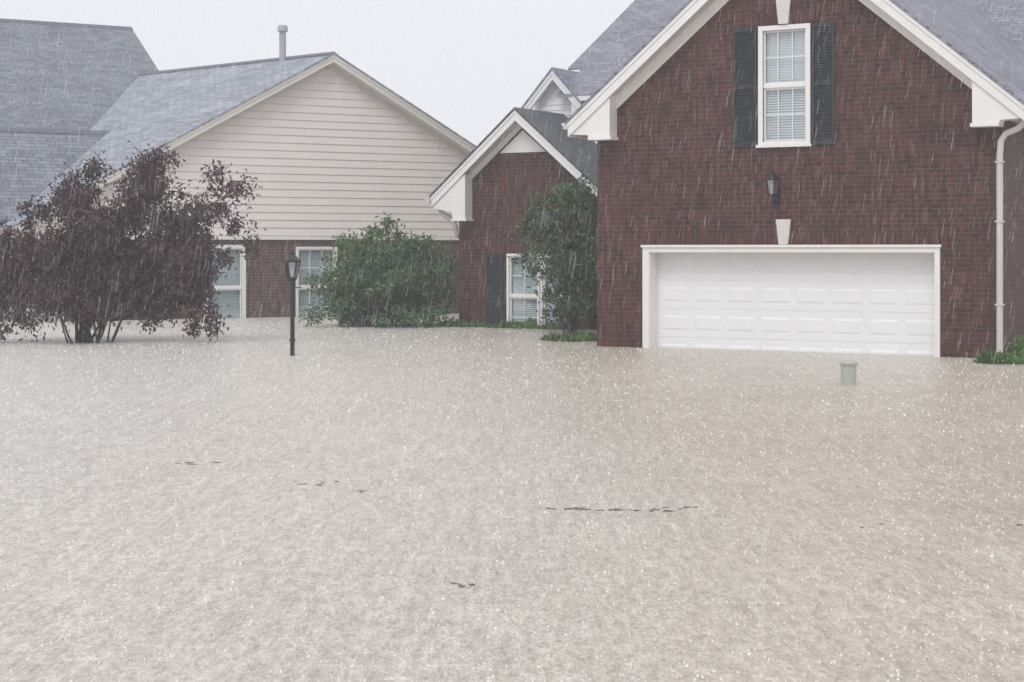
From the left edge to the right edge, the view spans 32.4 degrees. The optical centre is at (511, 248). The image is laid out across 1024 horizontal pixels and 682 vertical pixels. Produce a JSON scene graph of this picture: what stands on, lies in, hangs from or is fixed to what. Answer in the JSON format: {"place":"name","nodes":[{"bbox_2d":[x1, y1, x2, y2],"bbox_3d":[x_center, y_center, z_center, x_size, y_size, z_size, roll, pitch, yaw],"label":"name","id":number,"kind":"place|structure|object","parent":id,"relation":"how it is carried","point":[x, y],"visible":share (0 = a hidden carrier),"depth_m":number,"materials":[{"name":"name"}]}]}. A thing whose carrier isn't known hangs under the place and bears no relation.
{"place":"outdoors","nodes":[
{"label":"outdoors","id":0,"kind":"place"},
{"bbox_2d":[299,290,330,315],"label":"window blinds","id":1,"kind":"object","parent":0,"point":[310,300],"visible":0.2,"depth_m":48.48,"materials":[{"name":"white plastic"}]},
{"bbox_2d":[0,0,633,236],"label":"sky","id":2,"kind":"structure","parent":0,"point":[466,64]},
{"bbox_2d":[0,256,1023,681],"bbox_3d":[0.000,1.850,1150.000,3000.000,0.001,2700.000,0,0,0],"label":"flood water","id":3,"kind":"structure","parent":0,"point":[706,582],"depth_m":12.43,"materials":[{"name":"beige liquid"}]},
{"bbox_2d":[0,141,266,342],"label":"purple leaf plum tree","id":4,"kind":"object","parent":3,"relation":"on","point":[66,262],"visible":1,"depth_m":34.51,"materials":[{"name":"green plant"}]},
{"bbox_2d":[284,250,301,355],"bbox_3d":[-3.805,1.185,30.600,0.310,2.330,0.260,0,0,0],"label":"lamp post","id":5,"kind":"object","parent":3,"relation":"in","point":[292,257],"visible":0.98,"depth_m":30.57,"materials":[{"name":"black metal"}]},
{"bbox_2d":[299,211,459,327],"bbox_3d":[-3.043,0.685,42.043,4.085,3.165,3.232,0,0,0],"label":"green shrub","id":6,"kind":"object","parent":3,"relation":"on","point":[400,290],"visible":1,"depth_m":41.72,"materials":[{"name":"green plant"}]},
{"bbox_2d":[436,315,483,326],"bbox_3d":[-1.002,1.705,41.898,1.676,0.522,0.771,0,0,0],"label":"green plant","id":7,"kind":"object","parent":3,"relation":"on","point":[452,323],"visible":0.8,"depth_m":41.71,"materials":[{"name":"green plant"}]},
{"bbox_2d":[0,320,1023,681],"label":"rain splashes","id":8,"kind":"object","parent":3,"relation":"on","point":[502,492],"visible":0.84,"depth_m":13.49,"materials":[{"name":"liquid"}]},
{"bbox_2d":[475,316,577,329],"bbox_3d":[0.304,1.768,41.186,3.127,0.428,0.969,0,0,30],"label":"grass patch","id":9,"kind":"object","parent":3,"relation":"on","point":[522,325],"visible":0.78,"depth_m":40.98,"materials":[{"name":"green plant"}]},
{"bbox_2d":[35,347,1022,587],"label":"floating debris","id":10,"kind":"object","parent":3,"relation":"on","point":[575,508],"visible":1,"depth_m":12.51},
{"bbox_2d":[507,169,596,332],"bbox_3d":[1.155,0.256,38.577,2.418,4.015,2.209,0,0,-16],"label":"leafy tree","id":11,"kind":"object","parent":3,"relation":"on","point":[550,228],"visible":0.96,"depth_m":38.36,"materials":[{"name":"green plant"}]},
{"bbox_2d":[539,329,596,341],"bbox_3d":[1.237,1.775,35.596,1.479,0.396,1.197,0,0,0],"label":"grass patch","id":12,"kind":"object","parent":3,"relation":"on","point":[581,336],"visible":0.91,"depth_m":35.32,"materials":[{"name":"green plant"}]},
{"bbox_2d":[839,360,857,384],"bbox_3d":[4.580,1.833,24.000,0.250,0.635,0.250,0,0,0],"label":"utility pedestal","id":13,"kind":"object","parent":3,"relation":"in","point":[848,372],"visible":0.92,"depth_m":23.91,"materials":[{"name":"plastic"}]},
{"bbox_2d":[971,333,1023,364],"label":"green plant","id":14,"kind":"object","parent":3,"relation":"on","point":[1014,354],"visible":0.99,"depth_m":28.41,"materials":[{"name":"green plant"}]},
{"bbox_2d":[518,299,536,321],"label":"window blinds","id":15,"kind":"object","parent":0,"point":[527,309],"visible":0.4,"depth_m":41.28,"materials":[{"name":"white plastic"}]},
{"bbox_2d":[459,128,596,329],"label":"wing front wall","id":16,"kind":"structure","parent":0,"point":[504,185],"depth_m":41.43,"materials":[{"name":"red brick"}]},
{"bbox_2d":[438,209,458,238],"bbox_3d":[-1.458,-0.655,42.026,0.659,0.880,0.301,0,0,-14],"label":"wing downspout","id":17,"kind":"object","parent":16,"relation":"attached to","point":[449,218],"visible":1,"depth_m":41.96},
{"bbox_2d":[432,174,473,220],"bbox_3d":[-1.406,-1.215,41.869,0.950,1.110,0.359,0,0,30],"label":"wing eave return","id":18,"kind":"object","parent":16,"relation":"attached to","point":[455,199],"visible":1,"depth_m":41.65,"materials":[{"name":"white wood"}]},
{"bbox_2d":[486,254,502,325],"bbox_3d":[-0.412,1.140,41.481,0.440,2.020,0.041,0,0,30],"label":"wing shutter","id":19,"kind":"object","parent":16,"relation":"attached to","point":[494,287],"visible":0.84,"depth_m":41.48,"materials":[{"name":"black wood"}]},
{"bbox_2d":[470,124,521,178],"bbox_3d":[0.250,-2.177,41.108,3.500,1.674,0.027,0,0,30],"label":"wing frieze","id":20,"kind":"object","parent":16,"relation":"attached to","point":[497,149],"visible":0.43,"depth_m":41.45,"materials":[{"name":"white paint"}]},
{"bbox_2d":[429,107,596,197],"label":"wing roof shingles","id":21,"kind":"object","parent":16,"relation":"on","point":[579,154],"visible":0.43,"depth_m":41.03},
{"bbox_2d":[430,110,596,206],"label":"wing rake fascia","id":22,"kind":"structure","parent":21,"relation":"attached to","point":[478,153],"depth_m":40.94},
{"bbox_2d":[424,198,430,203],"bbox_3d":[-0.393,-1.140,44.743,0.130,0.120,6.540,0,0,30],"label":"wing gutter","id":23,"kind":"object","parent":22,"relation":"attached to","point":[427,201],"visible":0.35,"depth_m":41.91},
{"bbox_2d":[461,121,517,176],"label":"wing soffit","id":24,"kind":"structure","parent":22,"relation":"attached to","point":[492,147],"depth_m":41.38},
{"bbox_2d":[506,254,539,328],"bbox_3d":[0.272,1.120,41.126,0.940,2.020,0.140,0,0,30],"label":"wing window frame","id":25,"kind":"object","parent":16,"relation":"in","point":[510,296],"visible":0.61,"depth_m":41.28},
{"bbox_2d":[512,258,536,324],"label":"wing window blinds","id":26,"kind":"object","parent":25,"relation":"in","point":[518,285],"visible":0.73,"depth_m":41.29,"materials":[{"name":"white plastic"}]},
{"bbox_2d":[500,130,545,152],"bbox_3d":[0.253,-2.510,41.112,1.240,0.520,0.018,0,0,30],"label":"wing apex panel","id":27,"kind":"object","parent":16,"relation":"attached to","point":[522,141],"visible":1,"depth_m":41.11,"materials":[{"name":"white paint"}]},
{"bbox_2d":[540,255,570,324],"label":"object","id":28,"kind":"object","parent":16,"relation":"in","point":[542,284],"visible":0.06,"depth_m":40.85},
{"bbox_2d":[546,258,566,328],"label":"wing window second blinds","id":29,"kind":"object","parent":28,"relation":"in","point":[554,305],"visible":0.16,"depth_m":40.89,"materials":[{"name":"white plastic"}]},
{"bbox_2d":[540,86,570,117],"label":"dormer wall","id":30,"kind":"structure","parent":0,"point":[553,103],"depth_m":42.93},
{"bbox_2d":[537,80,554,101],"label":"dormer soffit","id":31,"kind":"structure","parent":30,"relation":"attached to","point":[545,91],"depth_m":42.97,"materials":[{"name":"white wood"}]},
{"bbox_2d":[540,83,556,107],"bbox_3d":[1.120,-3.734,42.915,1.200,0.821,0.027,0,0,30],"label":"dormer frieze","id":32,"kind":"object","parent":30,"relation":"attached to","point":[548,93],"visible":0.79,"depth_m":43.03,"materials":[{"name":"white wood"}]},
{"bbox_2d":[521,67,584,107],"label":"dormer roof shingles","id":33,"kind":"object","parent":30,"relation":"on","point":[566,77],"visible":0.29,"depth_m":42.76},
{"bbox_2d":[531,101,576,114],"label":"dormer returns","id":34,"kind":"object","parent":30,"relation":"attached to","point":[536,105],"visible":0.23,"depth_m":42.97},
{"bbox_2d":[597,0,1008,357],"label":"garage front wall","id":35,"kind":"structure","parent":0,"point":[910,150],"depth_m":31.16,"materials":[{"name":"red brick"}]},
{"bbox_2d":[612,0,714,95],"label":"garage soffit","id":36,"kind":"structure","parent":35,"relation":"attached to","point":[663,47],"depth_m":32.66,"materials":[{"name":"white wood"}]},
{"bbox_2d":[733,27,756,146],"bbox_3d":[4.223,-2.930,31.969,0.460,2.160,0.041,0,0,30],"label":"shutter","id":37,"kind":"object","parent":35,"relation":"attached to","point":[744,87],"visible":1,"depth_m":31.97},
{"bbox_2d":[765,169,779,205],"bbox_3d":[4.668,-1.095,31.551,0.300,0.650,0.328,0,0,30],"label":"wall lantern","id":38,"kind":"object","parent":35,"relation":"attached to","point":[772,176],"depth_m":31.50,"materials":[{"name":"black metal"}]},
{"bbox_2d":[776,0,790,243],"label":"keystones","id":39,"kind":"object","parent":35,"relation":"attached to","point":[783,226],"visible":1,"depth_m":31.56,"materials":[{"name":"stone"}]},
{"bbox_2d":[756,23,811,147],"bbox_3d":[4.890,-2.920,31.624,1.050,2.190,0.140,0,0,30],"label":"window frame","id":40,"kind":"object","parent":35,"relation":"attached to","point":[778,86],"visible":1,"depth_m":31.63,"materials":[{"name":"white paint"}]},
{"bbox_2d":[766,31,804,139],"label":"window blinds","id":41,"kind":"object","parent":40,"relation":"attached to","point":[785,74],"depth_m":31.74,"materials":[{"name":"white plastic"}]},
{"bbox_2d":[643,9,938,244],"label":"brick lintel","id":42,"kind":"structure","parent":35,"relation":"attached to","point":[802,16],"depth_m":31.52,"materials":[{"name":"brown brick"}]},
{"bbox_2d":[641,245,941,356],"bbox_3d":[4.973,1.188,31.737,5.690,2.525,0.420,0,0,30],"label":"garage door trim","id":43,"kind":"structure","parent":35,"relation":"attached to","point":[650,296],"depth_m":32.05,"materials":[{"name":"white wood"}]},
{"bbox_2d":[658,253,933,354],"bbox_3d":[5.098,1.225,31.924,5.600,2.450,0.047,0,0,30],"label":"garage door","id":44,"kind":"structure","parent":43,"relation":"in","point":[876,303],"depth_m":31.85,"materials":[{"name":"white metal"}]},
{"bbox_2d":[616,0,971,108],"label":"garage frieze","id":45,"kind":"object","parent":35,"relation":"attached to","point":[708,13],"visible":0.67,"depth_m":32.34,"materials":[{"name":"white wood"}]},
{"bbox_2d":[566,0,1023,123],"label":"garage roof shingles","id":46,"kind":"object","parent":35,"relation":"on","point":[973,33],"visible":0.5,"depth_m":32.69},
{"bbox_2d":[567,0,1023,138],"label":"garage rake fascia","id":47,"kind":"structure","parent":35,"relation":"on","point":[889,7],"depth_m":30.36,"materials":[{"name":"white wood"}]},
{"bbox_2d":[561,123,567,129],"bbox_3d":[3.080,-2.330,37.079,0.130,0.120,8.340,0,0,30],"label":"gutter","id":48,"kind":"object","parent":47,"relation":"attached to","point":[564,125],"visible":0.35,"depth_m":33.47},
{"bbox_2d":[575,95,596,143],"bbox_3d":[3.484,-2.210,41.488,4.740,2.920,0.500,0,0,30],"label":"wall siding","id":49,"kind":"object","parent":47,"relation":"attached to","point":[582,98],"depth_m":42.24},
{"bbox_2d":[556,0,1023,96],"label":"roof shingles","id":50,"kind":"object","parent":47,"relation":"on","point":[618,42],"visible":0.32,"depth_m":44.12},
{"bbox_2d":[571,80,1021,140],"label":"eave returns","id":51,"kind":"object","parent":47,"relation":"attached to","point":[600,122],"visible":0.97,"depth_m":29.61,"materials":[{"name":"white paint"}]},
{"bbox_2d":[995,121,1023,352],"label":"downspout","id":52,"kind":"object","parent":47,"relation":"attached to","point":[999,221],"visible":0.94,"depth_m":29.58,"materials":[{"name":"white metal"}]},
{"bbox_2d":[811,22,834,144],"bbox_3d":[5.509,-2.930,31.226,0.430,2.160,0.041,0,0,30],"label":"shutter","id":53,"kind":"object","parent":35,"relation":"attached to","point":[822,83],"visible":1,"depth_m":31.23,"materials":[{"name":"black wood"}]},
{"bbox_2d":[1009,121,1023,348],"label":"garage side walls","id":54,"kind":"structure","parent":0,"point":[1016,233],"depth_m":30.52,"materials":[{"name":"red brick"}]},
{"label":"ground","id":55,"kind":"structure","parent":0,"visible":0},
{"bbox_2d":[13,237,458,320],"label":"brick base wall","id":56,"kind":"structure","parent":55,"relation":"on","point":[267,288],"depth_m":47.76,"materials":[{"name":"red brick"}]},
{"bbox_2d":[30,257,58,321],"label":"corner window blinds","id":57,"kind":"object","parent":56,"relation":"attached to","point":[43,313],"visible":0.04,"depth_m":44.77,"materials":[{"name":"white plastic"}]},
{"bbox_2d":[26,248,63,321],"bbox_3d":[-11.838,1.060,44.685,1.000,2.160,0.140,0,0,-30],"label":"corner window frame","id":58,"kind":"object","parent":56,"relation":"attached to","point":[44,313],"visible":0.05,"depth_m":44.69,"materials":[{"name":"white paint"}]},
{"bbox_2d":[208,291,238,317],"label":"window blinds","id":59,"kind":"object","parent":56,"relation":"attached to","point":[226,303],"visible":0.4,"depth_m":47.31,"materials":[{"name":"white plastic"}]},
{"bbox_2d":[204,245,245,318],"bbox_3d":[-7.673,1.055,47.090,1.240,2.330,0.140,0,0,-30],"label":"front window frame","id":60,"kind":"object","parent":56,"relation":"attached to","point":[241,287],"visible":0.38,"depth_m":47.31,"materials":[{"name":"white paint"}]},
{"bbox_2d":[208,250,239,317],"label":"front window blinds","id":61,"kind":"object","parent":60,"relation":"attached to","point":[233,276],"visible":0.54,"depth_m":47.28,"materials":[{"name":"white plastic"}]},
{"bbox_2d":[16,66,465,236],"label":"siding courses","id":62,"kind":"object","parent":56,"relation":"on","point":[325,151],"visible":0.64,"depth_m":48.44,"materials":[{"name":"beige plastic"}]},
{"bbox_2d":[0,55,474,234],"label":"gable rake fascia","id":63,"kind":"structure","parent":62,"relation":"on","point":[350,69],"depth_m":47.89,"materials":[{"name":"white paint"}]},
{"bbox_2d":[330,62,470,154],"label":"gable soffit","id":64,"kind":"structure","parent":63,"relation":"attached to","point":[391,102],"depth_m":49.50,"materials":[{"name":"white wood"}]},
{"bbox_2d":[0,53,475,228],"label":"gable roof shingles","id":65,"kind":"object","parent":62,"relation":"on","point":[144,111],"visible":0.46,"depth_m":48.56,"materials":[{"name":"grey"}]},
{"bbox_2d":[277,25,287,61],"bbox_3d":[-6.437,-5.510,49.489,0.400,1.520,0.400,0,0,-30],"label":"roof vent","id":66,"kind":"object","parent":65,"relation":"on","point":[282,30],"visible":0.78,"depth_m":49.40,"materials":[{"name":"metal"}]},
{"bbox_2d":[17,235,458,239],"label":"siding base trim","id":67,"kind":"structure","parent":62,"relation":"attached to","point":[297,238],"depth_m":47.94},
{"bbox_2d":[327,64,467,156],"bbox_3d":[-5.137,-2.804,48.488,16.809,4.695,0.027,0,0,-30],"label":"gable frieze","id":68,"kind":"object","parent":62,"relation":"attached to","point":[360,86],"visible":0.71,"depth_m":49.56,"materials":[{"name":"white wood"}]},
{"bbox_2d":[296,247,336,316],"bbox_3d":[-5.373,1.065,48.417,1.290,2.250,0.140,0,0,-30],"label":"bedroom window frame","id":69,"kind":"object","parent":56,"relation":"attached to","point":[309,249],"visible":0.48,"depth_m":48.29,"materials":[{"name":"white wood"}]},
{"bbox_2d":[299,251,331,315],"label":"bedroom window blinds","id":70,"kind":"object","parent":69,"relation":"in","point":[315,257],"visible":0.46,"depth_m":48.46,"materials":[{"name":"white plastic"}]},
{"bbox_3d":[0.722,0.600,45.174,0.249,3.900,6.678,0,0,30],"label":"wing","id":71,"kind":"object","parent":55,"relation":"on","visible":0},
{"bbox_2d":[524,71,580,108],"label":"dormer rake fascia","id":72,"kind":"structure","parent":71,"relation":"on","point":[541,89],"depth_m":42.70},
{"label":"rear walls","id":73,"kind":"object","parent":55,"relation":"on","visible":0},
{"bbox_2d":[0,131,104,221],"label":"roof shingles","id":74,"kind":"object","parent":73,"relation":"attached to","point":[30,162],"depth_m":46.77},
{"bbox_2d":[0,18,337,134],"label":"ridge caps","id":75,"kind":"object","parent":74,"relation":"on","point":[38,130],"visible":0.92,"depth_m":50.74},
{"bbox_2d":[0,21,158,129],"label":"roof shingles","id":76,"kind":"object","parent":73,"relation":"on","point":[67,77],"visible":0.5,"depth_m":52.87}
]}

